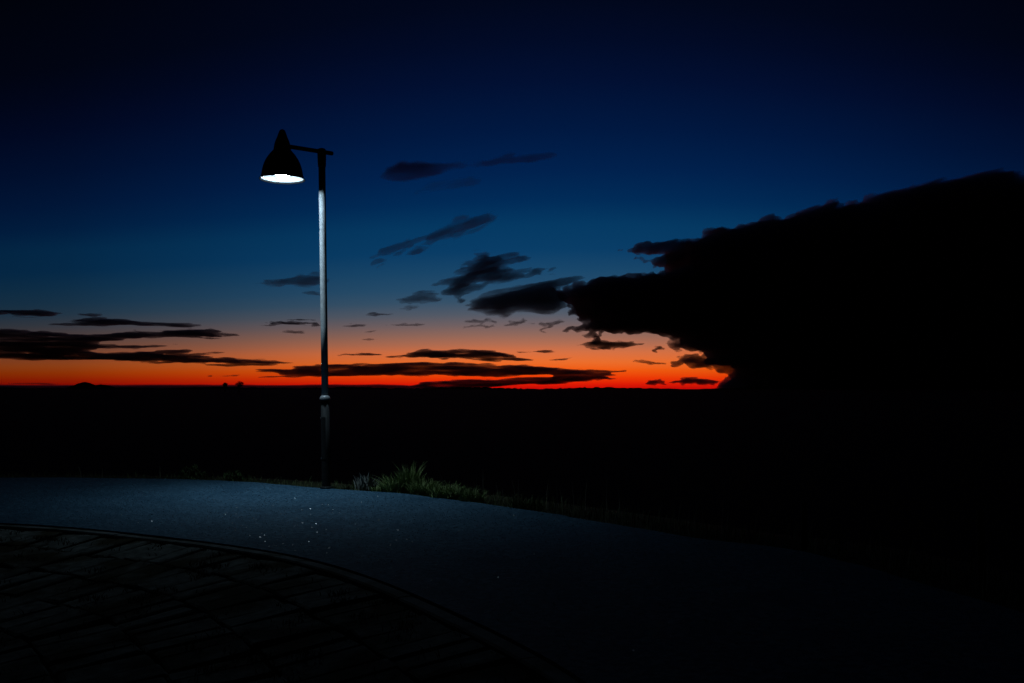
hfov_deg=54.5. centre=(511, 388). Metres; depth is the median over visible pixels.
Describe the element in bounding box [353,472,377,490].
spiky weed
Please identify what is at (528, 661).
kerb
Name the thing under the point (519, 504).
grass tuft
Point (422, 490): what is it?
grass tuft
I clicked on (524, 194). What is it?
sky
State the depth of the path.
8.14 m
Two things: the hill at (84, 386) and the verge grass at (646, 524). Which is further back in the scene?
the hill at (84, 386)
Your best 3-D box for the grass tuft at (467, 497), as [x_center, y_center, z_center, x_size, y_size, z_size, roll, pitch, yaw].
[-0.582,1.497,14.237,0.552,0.266,0.468,0,0,0]
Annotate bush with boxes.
[173,464,212,479]
[223,470,248,480]
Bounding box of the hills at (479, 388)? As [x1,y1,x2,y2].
[0,387,670,389]
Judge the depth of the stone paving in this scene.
7.52 m
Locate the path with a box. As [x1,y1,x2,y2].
[0,477,1023,682]
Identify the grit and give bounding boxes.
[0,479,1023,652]
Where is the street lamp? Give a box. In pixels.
[259,129,333,488]
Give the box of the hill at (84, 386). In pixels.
[60,382,121,389]
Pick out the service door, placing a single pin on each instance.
(323, 435)
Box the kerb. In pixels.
[0,525,578,682]
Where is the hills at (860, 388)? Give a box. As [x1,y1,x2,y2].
[713,388,1014,389]
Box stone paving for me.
[0,529,541,682]
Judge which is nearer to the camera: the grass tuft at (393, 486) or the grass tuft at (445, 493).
the grass tuft at (445, 493)
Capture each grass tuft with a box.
[368,485,383,491]
[374,473,408,493]
[391,462,426,493]
[408,478,440,496]
[423,481,467,499]
[457,485,489,502]
[505,495,543,510]
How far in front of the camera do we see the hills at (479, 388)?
10808.68 m
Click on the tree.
(239, 384)
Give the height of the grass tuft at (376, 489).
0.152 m
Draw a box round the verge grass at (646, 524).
[0,469,1023,612]
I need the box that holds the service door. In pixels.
[320,417,325,458]
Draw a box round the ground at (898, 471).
[0,389,1023,682]
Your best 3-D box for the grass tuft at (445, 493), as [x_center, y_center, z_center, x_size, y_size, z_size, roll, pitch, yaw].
[-0.949,1.490,14.729,0.775,0.281,0.715,0,0,-24]
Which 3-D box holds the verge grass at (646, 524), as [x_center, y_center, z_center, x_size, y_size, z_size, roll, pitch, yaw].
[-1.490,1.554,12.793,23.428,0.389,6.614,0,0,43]
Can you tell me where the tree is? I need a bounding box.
[235,381,243,391]
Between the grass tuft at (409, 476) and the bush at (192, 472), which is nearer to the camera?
the grass tuft at (409, 476)
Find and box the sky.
[0,0,1023,388]
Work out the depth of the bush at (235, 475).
17.67 m

